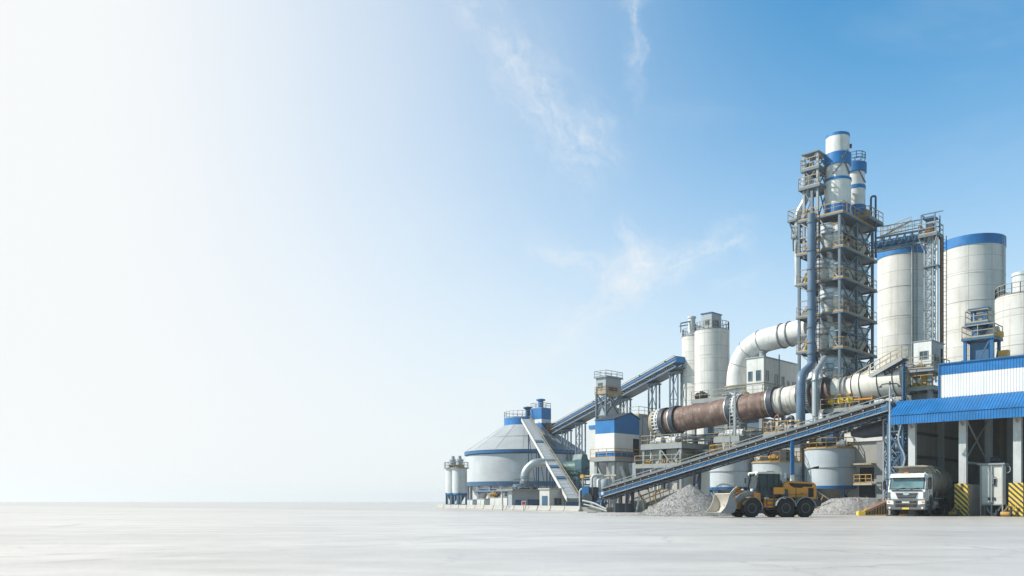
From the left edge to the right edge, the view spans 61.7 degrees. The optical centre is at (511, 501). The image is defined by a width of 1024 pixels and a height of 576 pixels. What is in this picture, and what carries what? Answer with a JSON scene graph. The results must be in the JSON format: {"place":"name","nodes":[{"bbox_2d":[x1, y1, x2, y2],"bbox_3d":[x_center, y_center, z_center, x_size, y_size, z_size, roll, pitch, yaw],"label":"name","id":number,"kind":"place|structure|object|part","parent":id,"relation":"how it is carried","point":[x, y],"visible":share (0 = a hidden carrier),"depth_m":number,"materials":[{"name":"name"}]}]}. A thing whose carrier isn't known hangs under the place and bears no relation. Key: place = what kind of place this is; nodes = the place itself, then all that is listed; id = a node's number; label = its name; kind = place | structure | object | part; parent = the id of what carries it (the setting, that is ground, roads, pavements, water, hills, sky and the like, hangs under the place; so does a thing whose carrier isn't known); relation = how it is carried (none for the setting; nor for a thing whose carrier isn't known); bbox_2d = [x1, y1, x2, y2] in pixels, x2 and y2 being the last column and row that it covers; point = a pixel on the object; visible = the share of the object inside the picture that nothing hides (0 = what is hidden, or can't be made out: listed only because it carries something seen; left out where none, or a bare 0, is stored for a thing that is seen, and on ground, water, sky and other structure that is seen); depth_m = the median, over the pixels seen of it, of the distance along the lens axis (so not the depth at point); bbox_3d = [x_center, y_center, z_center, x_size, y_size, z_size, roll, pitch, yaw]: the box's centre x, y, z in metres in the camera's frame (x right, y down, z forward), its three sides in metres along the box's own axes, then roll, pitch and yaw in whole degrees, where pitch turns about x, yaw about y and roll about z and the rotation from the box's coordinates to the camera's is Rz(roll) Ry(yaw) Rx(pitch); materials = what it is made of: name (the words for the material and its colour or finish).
{"place":"outdoors","nodes":[
{"label":"outdoors","id":0,"kind":"place"},
{"bbox_2d":[0,502,1023,575],"bbox_3d":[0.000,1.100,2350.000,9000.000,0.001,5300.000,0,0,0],"label":"ground","id":1,"kind":"structure","parent":0,"point":[232,539],"depth_m":22.97,"materials":[{"name":"concrete"}]},
{"bbox_2d":[444,456,455,504],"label":"silo","id":2,"kind":"object","parent":1,"relation":"on","point":[448,493],"visible":0.46,"depth_m":132.78,"materials":[{"name":"paint"}]},
{"bbox_2d":[450,456,468,504],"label":"silo","id":3,"kind":"object","parent":1,"relation":"on","point":[459,482],"visible":0.89,"depth_m":130.13,"materials":[{"name":"paint"}]},
{"bbox_2d":[467,499,476,504],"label":"equipment cabinet","id":4,"kind":"object","parent":1,"relation":"on","point":[472,502],"visible":0.57,"depth_m":124.35,"materials":[{"name":"metal"}]},
{"bbox_2d":[477,499,489,504],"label":"equipment cabinet","id":5,"kind":"object","parent":1,"relation":"on","point":[483,501],"visible":0.57,"depth_m":118.41,"materials":[{"name":"metal"}]},
{"bbox_2d":[490,497,498,504],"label":"equipment cabinet","id":6,"kind":"object","parent":1,"relation":"on","point":[494,501],"visible":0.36,"depth_m":115.68,"materials":[{"name":"white metal"}]},
{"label":"door","id":7,"kind":"part","parent":6,"relation":"part of","materials":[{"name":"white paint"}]},
{"bbox_2d":[476,487,521,498],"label":"pipe manifold","id":8,"kind":"object","parent":1,"relation":"on","point":[492,492],"visible":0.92,"depth_m":120.41,"materials":[{"name":"grey metal"}]},
{"bbox_2d":[499,497,507,504],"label":"equipment cabinet","id":9,"kind":"object","parent":1,"relation":"on","point":[505,500],"visible":0.38,"depth_m":111.38,"materials":[{"name":"white metal"}]},
{"bbox_2d":[435,508,593,512],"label":"kerb strip","id":10,"kind":"object","parent":1,"relation":"on","point":[519,510],"visible":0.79,"depth_m":100.47,"materials":[{"name":"concrete"}]},
{"bbox_2d":[458,505,466,508],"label":"barrier block","id":11,"kind":"object","parent":10,"relation":"on","point":[462,506],"depth_m":122.18,"materials":[{"name":"concrete"}]},
{"bbox_2d":[466,505,474,508],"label":"barrier block","id":12,"kind":"object","parent":10,"relation":"on","point":[470,507],"depth_m":118.93,"materials":[{"name":"concrete"}]},
{"bbox_2d":[474,505,483,508],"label":"barrier block","id":13,"kind":"object","parent":10,"relation":"on","point":[479,506],"depth_m":115.64,"materials":[{"name":"concrete"}]},
{"bbox_2d":[483,505,493,508],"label":"barrier block","id":14,"kind":"object","parent":10,"relation":"on","point":[488,506],"depth_m":112.36,"materials":[{"name":"concrete"}]},
{"bbox_2d":[493,505,503,509],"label":"barrier block","id":15,"kind":"object","parent":10,"relation":"on","point":[497,507],"depth_m":109.06,"materials":[{"name":"concrete"}]},
{"bbox_2d":[503,505,514,509],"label":"barrier block","id":16,"kind":"object","parent":10,"relation":"on","point":[510,508],"depth_m":105.83,"materials":[{"name":"concrete"}]},
{"bbox_2d":[513,505,525,509],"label":"barrier block","id":17,"kind":"object","parent":10,"relation":"on","point":[518,507],"depth_m":102.59,"materials":[{"name":"concrete"}]},
{"bbox_2d":[525,505,537,509],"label":"barrier block","id":18,"kind":"object","parent":10,"relation":"on","point":[530,507],"depth_m":99.16,"materials":[{"name":"concrete"}]},
{"bbox_2d":[537,506,550,510],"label":"barrier block","id":19,"kind":"object","parent":10,"relation":"on","point":[544,508],"depth_m":95.69,"materials":[{"name":"concrete"}]},
{"bbox_2d":[550,506,564,510],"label":"barrier block","id":20,"kind":"object","parent":10,"relation":"on","point":[557,508],"depth_m":92.39,"materials":[{"name":"concrete"}]},
{"bbox_2d":[564,506,582,511],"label":"barrier block","id":21,"kind":"object","parent":10,"relation":"on","point":[574,508],"depth_m":88.76,"materials":[{"name":"concrete"}]},
{"bbox_2d":[496,489,539,509],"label":"pump shed","id":22,"kind":"structure","parent":1,"relation":"on","point":[528,496],"depth_m":106.30,"materials":[{"name":"white concrete"}]},
{"bbox_2d":[515,500,524,504],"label":"window","id":23,"kind":"structure","parent":22,"relation":"in","point":[517,502],"depth_m":105.75,"materials":[{"name":"blue glass"}]},
{"bbox_2d":[521,501,525,510],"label":"warning sign","id":24,"kind":"object","parent":1,"relation":"on","point":[523,503],"visible":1,"depth_m":99.99,"materials":[{"name":"metal"}]},
{"bbox_2d":[464,410,584,499],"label":"dome store","id":25,"kind":"structure","parent":1,"relation":"on","point":[498,458],"depth_m":137.19,"materials":[{"name":"white paint"}]},
{"bbox_2d":[523,406,532,415],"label":"mushroom vent","id":26,"kind":"object","parent":25,"relation":"on","point":[527,408],"visible":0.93,"depth_m":142.65,"materials":[{"name":"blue metal"}]},
{"bbox_2d":[531,399,550,430],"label":"head house","id":27,"kind":"structure","parent":25,"relation":"on","point":[541,414],"depth_m":141.11,"materials":[{"name":"metal"}]},
{"bbox_2d":[534,421,556,447],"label":"roof stair","id":28,"kind":"object","parent":25,"relation":"on","point":[546,436],"visible":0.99,"depth_m":138.07,"materials":[{"name":"metal"}]},
{"bbox_2d":[513,458,557,488],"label":"elbow duct","id":29,"kind":"object","parent":1,"relation":"on","point":[529,467],"visible":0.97,"depth_m":112.51,"materials":[{"name":"metal"}]},
{"bbox_2d":[521,416,578,505],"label":"inclined conveyor","id":30,"kind":"object","parent":1,"relation":"on","point":[561,479],"visible":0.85,"depth_m":111.79,"materials":[{"name":"metal"}]},
{"bbox_2d":[538,488,563,505],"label":"guardhouse","id":31,"kind":"structure","parent":1,"relation":"on","point":[551,496],"depth_m":99.62,"materials":[{"name":"concrete"}]},
{"bbox_2d":[542,496,546,505],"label":"door","id":32,"kind":"structure","parent":31,"relation":"in","point":[544,498],"depth_m":99.49,"materials":[{"name":"blue metal"}]},
{"bbox_2d":[554,498,561,504],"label":"window","id":33,"kind":"structure","parent":31,"relation":"in","point":[557,501],"depth_m":100.04,"materials":[{"name":"glass"}]},
{"bbox_2d":[560,429,572,483],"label":"gallery trestle","id":34,"kind":"object","parent":1,"relation":"on","point":[566,431],"visible":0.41,"depth_m":137.91,"materials":[{"name":"grey metal"}]},
{"bbox_2d":[556,454,589,506],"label":"teal mill","id":35,"kind":"object","parent":1,"relation":"on","point":[577,467],"visible":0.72,"depth_m":112.33,"materials":[{"name":"metal"}]},
{"bbox_2d":[574,422,586,483],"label":"gallery trestle","id":36,"kind":"object","parent":1,"relation":"on","point":[579,435],"visible":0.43,"depth_m":134.16,"materials":[{"name":"grey metal"}]},
{"bbox_2d":[546,355,685,435],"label":"conveyor gallery","id":37,"kind":"object","parent":36,"relation":"on","point":[639,385],"visible":0.72,"depth_m":121.89,"materials":[{"name":"metal"}]},
{"bbox_2d":[589,387,605,505],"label":"pale tower block","id":38,"kind":"structure","parent":1,"relation":"on","point":[602,466],"depth_m":107.53,"materials":[{"name":"metal"}]},
{"bbox_2d":[580,474,616,506],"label":"pipe stand","id":39,"kind":"object","parent":1,"relation":"on","point":[583,476],"visible":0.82,"depth_m":98.90,"materials":[{"name":"grey metal"}]},
{"bbox_2d":[590,474,611,506],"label":"duct","id":40,"kind":"object","parent":1,"relation":"on","point":[602,482],"visible":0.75,"depth_m":91.35,"materials":[{"name":"metal"}]},
{"bbox_2d":[622,398,631,412],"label":"gallery trestle","id":41,"kind":"object","parent":1,"relation":"on","point":[626,400],"visible":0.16,"depth_m":123.33,"materials":[{"name":"grey metal"}]},
{"bbox_2d":[621,484,679,511],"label":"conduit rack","id":42,"kind":"object","parent":1,"relation":"on","point":[645,499],"visible":0.34,"depth_m":87.05,"materials":[{"name":"metal"}]},
{"bbox_2d":[647,382,661,489],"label":"gallery trestle","id":43,"kind":"object","parent":1,"relation":"on","point":[655,384],"visible":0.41,"depth_m":117.79,"materials":[{"name":"grey metal"}]},
{"bbox_2d":[634,433,711,489],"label":"kiln platform","id":44,"kind":"structure","parent":1,"relation":"on","point":[673,449],"depth_m":94.77,"materials":[{"name":"metal"}]},
{"bbox_2d":[648,365,910,436],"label":"rotary kiln","id":45,"kind":"object","parent":44,"relation":"on","point":[772,402],"visible":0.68,"depth_m":86.42,"materials":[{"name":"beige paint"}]},
{"bbox_2d":[668,371,682,437],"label":"gallery trestle","id":46,"kind":"object","parent":1,"relation":"on","point":[676,373],"visible":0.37,"depth_m":113.62,"materials":[{"name":"grey metal"}]},
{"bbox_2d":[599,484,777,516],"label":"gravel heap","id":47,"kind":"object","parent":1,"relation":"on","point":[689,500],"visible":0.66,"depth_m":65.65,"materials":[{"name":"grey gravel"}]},
{"bbox_2d":[682,327,699,442],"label":"cement silo","id":48,"kind":"object","parent":1,"relation":"on","point":[688,371],"visible":0.28,"depth_m":112.72,"materials":[{"name":"metal"}]},
{"bbox_2d":[679,316,695,333],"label":"roof vent","id":49,"kind":"object","parent":48,"relation":"on","point":[691,324],"visible":0.98,"depth_m":111.13,"materials":[{"name":"metal"}]},
{"bbox_2d":[687,450,715,495],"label":"pale annex","id":50,"kind":"object","parent":1,"relation":"on","point":[705,481],"visible":0.16,"depth_m":93.87,"materials":[{"name":"metal"}]},
{"bbox_2d":[694,320,729,443],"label":"cement silo","id":51,"kind":"object","parent":1,"relation":"on","point":[711,356],"visible":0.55,"depth_m":108.07,"materials":[{"name":"metal"}]},
{"bbox_2d":[700,312,721,327],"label":"roof cabin","id":52,"kind":"object","parent":51,"relation":"on","point":[712,316],"visible":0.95,"depth_m":109.24,"materials":[{"name":"white metal"}]},
{"bbox_2d":[709,444,752,497],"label":"process tank","id":53,"kind":"object","parent":1,"relation":"on","point":[727,478],"visible":0.36,"depth_m":82.72,"materials":[{"name":"metal"}]},
{"bbox_2d":[729,392,735,446],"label":"ladder frame","id":54,"kind":"object","parent":1,"relation":"on","point":[734,416],"visible":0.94,"depth_m":86.03,"materials":[{"name":"metal"}]},
{"bbox_2d":[713,426,764,460],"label":"kiln platform","id":55,"kind":"structure","parent":1,"relation":"on","point":[723,437],"depth_m":87.71,"materials":[{"name":"metal"}]},
{"bbox_2d":[691,384,790,443],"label":"deck","id":56,"kind":"structure","parent":1,"relation":"on","point":[701,397],"depth_m":101.47,"materials":[{"name":"metal"}]},
{"bbox_2d":[723,320,806,394],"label":"duct","id":57,"kind":"object","parent":56,"relation":"on","point":[780,336],"visible":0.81,"depth_m":100.25,"materials":[{"name":"white metal"}]},
{"bbox_2d":[745,351,797,393],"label":"control house","id":58,"kind":"structure","parent":56,"relation":"on","point":[763,368],"depth_m":100.09,"materials":[{"name":"white paint"}]},
{"bbox_2d":[748,371,751,381],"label":"window","id":59,"kind":"structure","parent":58,"relation":"in","point":[749,373],"depth_m":99.98,"materials":[{"name":"glass"}]},
{"bbox_2d":[756,370,760,380],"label":"window","id":60,"kind":"structure","parent":58,"relation":"in","point":[758,372],"depth_m":99.25,"materials":[{"name":"glass"}]},
{"bbox_2d":[766,370,768,380],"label":"window","id":61,"kind":"structure","parent":58,"relation":"in","point":[767,372],"depth_m":99.39,"materials":[{"name":"glass"}]},
{"bbox_2d":[775,374,777,386],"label":"window","id":62,"kind":"structure","parent":58,"relation":"in","point":[776,375],"depth_m":100.91,"materials":[{"name":"glass"}]},
{"bbox_2d":[598,393,897,511],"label":"belt conveyor","id":63,"kind":"object","parent":1,"relation":"on","point":[836,423],"visible":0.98,"depth_m":76.46,"materials":[{"name":"metal"}]},
{"bbox_2d":[666,427,853,503],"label":"railing","id":64,"kind":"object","parent":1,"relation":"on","point":[710,436],"depth_m":95.49,"materials":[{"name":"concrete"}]},
{"bbox_2d":[702,471,821,516],"bbox_3d":[17.666,-0.503,60.271,8.304,3.254,2.611,0,0,-10],"label":"wheel loader","id":65,"kind":"object","parent":1,"relation":"on","point":[771,489],"visible":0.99,"depth_m":59.57,"materials":[{"name":"yellow painted steel"},{"name":"black rubber"},{"name":"glass"}]},
{"bbox_2d":[750,449,803,512],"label":"process tank","id":66,"kind":"object","parent":1,"relation":"on","point":[777,461],"visible":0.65,"depth_m":80.71,"materials":[{"name":"metal"}]},
{"bbox_2d":[763,414,812,460],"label":"kiln platform","id":67,"kind":"structure","parent":1,"relation":"on","point":[776,425],"depth_m":81.62,"materials":[{"name":"metal"}]},
{"bbox_2d":[805,466,818,481],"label":"pipe","id":68,"kind":"object","parent":1,"relation":"on","point":[816,467],"visible":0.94,"depth_m":70.46,"materials":[{"name":"metal"}]},
{"bbox_2d":[802,429,856,501],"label":"process tank","id":69,"kind":"object","parent":1,"relation":"on","point":[832,456],"visible":0.81,"depth_m":78.92,"materials":[{"name":"metal"}]},
{"bbox_2d":[787,149,883,438],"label":"preheater tower","id":70,"kind":"structure","parent":1,"relation":"on","point":[845,259],"depth_m":90.65,"materials":[{"name":"grey metal"}]},
{"bbox_2d":[796,213,819,424],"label":"blue duct","id":71,"kind":"object","parent":70,"relation":"attached to","point":[812,318],"visible":1,"depth_m":88.54,"materials":[{"name":"blue metal"}]},
{"bbox_2d":[811,355,827,416],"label":"pale downpipe","id":72,"kind":"object","parent":70,"relation":"attached to","point":[815,380],"visible":1,"depth_m":81.42,"materials":[{"name":"metal"}]},
{"bbox_2d":[823,131,851,213],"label":"stack","id":73,"kind":"object","parent":70,"relation":"on","point":[837,164],"visible":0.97,"depth_m":89.41,"materials":[{"name":"white paint"}]},
{"bbox_2d":[850,150,866,216],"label":"stack","id":74,"kind":"object","parent":70,"relation":"on","point":[858,170],"visible":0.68,"depth_m":92.08,"materials":[{"name":"white paint"}]},
{"bbox_2d":[869,219,926,253],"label":"pipe bridge","id":75,"kind":"structure","parent":70,"relation":"attached to","point":[890,244],"depth_m":97.40,"materials":[{"name":"blue metal"}]},
{"bbox_2d":[811,497,881,514],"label":"gravel heap","id":76,"kind":"object","parent":1,"relation":"on","point":[844,506],"visible":0.59,"depth_m":71.62,"materials":[{"name":"grey gravel"}]},
{"bbox_2d":[820,393,872,501],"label":"platform","id":77,"kind":"object","parent":1,"relation":"on","point":[832,401],"visible":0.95,"depth_m":80.95,"materials":[{"name":"metal"}]},
{"bbox_2d":[844,405,904,498],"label":"process building","id":78,"kind":"structure","parent":1,"relation":"on","point":[868,468],"depth_m":78.06,"materials":[{"name":"concrete"}]},
{"bbox_2d":[859,485,874,497],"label":"doorway","id":79,"kind":"structure","parent":78,"relation":"in","point":[867,491],"depth_m":78.19,"materials":[{"name":"black"}]},
{"bbox_2d":[845,346,908,451],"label":"walkway","id":80,"kind":"structure","parent":1,"relation":"on","point":[897,362],"depth_m":77.27,"materials":[{"name":"metal"}]},
{"bbox_2d":[856,498,904,515],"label":"loading ramp","id":81,"kind":"structure","parent":1,"relation":"on","point":[882,510],"depth_m":67.09,"materials":[{"name":"metal"}]},
{"bbox_2d":[879,381,900,515],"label":"support column","id":82,"kind":"structure","parent":1,"relation":"on","point":[889,383],"depth_m":65.24,"materials":[{"name":"metal"}]},
{"bbox_2d":[882,396,903,500],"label":"chute tower","id":83,"kind":"structure","parent":1,"relation":"on","point":[884,451],"depth_m":70.09,"materials":[{"name":"metal"}]},
{"bbox_2d":[887,412,906,514],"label":"lattice mast","id":84,"kind":"object","parent":1,"relation":"on","point":[902,445],"visible":0.48,"depth_m":68.96,"materials":[{"name":"blue metal"}]},
{"bbox_2d":[877,236,926,402],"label":"storage silo","id":85,"kind":"object","parent":1,"relation":"on","point":[900,297],"visible":0.39,"depth_m":101.59,"materials":[{"name":"metal"}]},
{"bbox_2d":[880,217,915,249],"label":"roof frame","id":86,"kind":"object","parent":85,"relation":"on","point":[903,224],"visible":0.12,"depth_m":101.84,"materials":[{"name":"grey metal"}]},
{"bbox_2d":[883,465,952,515],"bbox_3d":[32.308,-0.849,67.629,3.401,3.942,9.270,0,0,39],"label":"tanker truck","id":87,"kind":"object","parent":1,"relation":"on","point":[915,487],"visible":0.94,"depth_m":64.71,"materials":[{"name":"white metal"}]},
{"bbox_2d":[901,339,949,400],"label":"elevator house","id":88,"kind":"structure","parent":1,"relation":"on","point":[928,357],"depth_m":77.59,"materials":[{"name":"white paint"}]},
{"bbox_2d":[919,350,927,359],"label":"window","id":89,"kind":"structure","parent":88,"relation":"in","point":[921,353],"depth_m":77.43,"materials":[{"name":"glass"}]},
{"bbox_2d":[918,210,946,382],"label":"bucket elevator","id":90,"kind":"object","parent":1,"relation":"on","point":[931,235],"visible":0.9,"depth_m":86.50,"materials":[{"name":"metal"}]},
{"bbox_2d":[944,504,963,515],"bbox_3d":[33.506,0.640,64.980,0.581,0.920,1.289,0,0,-45],"label":"wheel guard","id":91,"kind":"object","parent":1,"relation":"on","point":[954,513],"visible":1,"depth_m":64.94,"materials":[{"name":"metal"}]},
{"bbox_2d":[888,354,1023,516],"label":"loading shed","id":92,"kind":"structure","parent":1,"relation":"on","point":[965,422],"depth_m":66.14,"materials":[{"name":"paint"}]},
{"bbox_2d":[961,306,1009,360],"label":"filter tower","id":93,"kind":"structure","parent":92,"relation":"on","point":[980,340],"depth_m":74.14,"materials":[{"name":"blue metal"}]},
{"bbox_2d":[944,233,1005,362],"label":"storage silo","id":94,"kind":"object","parent":1,"relation":"on","point":[976,270],"visible":0.26,"depth_m":108.98,"materials":[{"name":"metal"}]},
{"bbox_2d":[977,456,1010,515],"bbox_3d":[36.570,-1.153,64.862,2.230,4.505,1.254,0,0,45],"label":"equipment cabinet","id":95,"kind":"object","parent":1,"relation":"on","point":[993,472],"visible":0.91,"depth_m":64.62,"materials":[{"name":"metal"}]},
{"bbox_2d":[995,504,1016,516],"bbox_3d":[36.016,0.640,62.470,0.581,0.920,1.289,0,0,-45],"label":"wheel guard","id":96,"kind":"object","parent":1,"relation":"on","point":[1007,514],"visible":1,"depth_m":62.40,"materials":[{"name":"metal"}]},
{"bbox_2d":[994,271,1023,356],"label":"storage silo","id":97,"kind":"object","parent":1,"relation":"on","point":[1009,312],"visible":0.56,"depth_m":82.65,"materials":[{"name":"metal"}]},
{"bbox_2d":[0,0,1023,501],"label":"sky","id":98,"kind":"structure","parent":0,"point":[251,250],"materials":[{"name":"blue"}]},
{"bbox_2d":[579,486,613,511],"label":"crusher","id":99,"kind":"object","parent":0,"point":[590,495],"visible":0.99,"depth_m":89.32,"materials":[{"name":"metal"}]},
{"bbox_2d":[593,370,622,419],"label":"transfer tower","id":100,"kind":"structure","parent":0,"point":[608,386],"depth_m":116.91,"materials":[{"name":"grey metal"}]},
{"bbox_2d":[584,412,641,506],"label":"clad building","id":101,"kind":"structure","parent":0,"point":[616,449],"depth_m":100.44,"materials":[{"name":"metal"}]},
{"bbox_2d":[621,406,653,489],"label":"grey filter house","id":102,"kind":"structure","parent":0,"point":[644,429],"depth_m":106.69,"materials":[{"name":"metal"}]}
]}

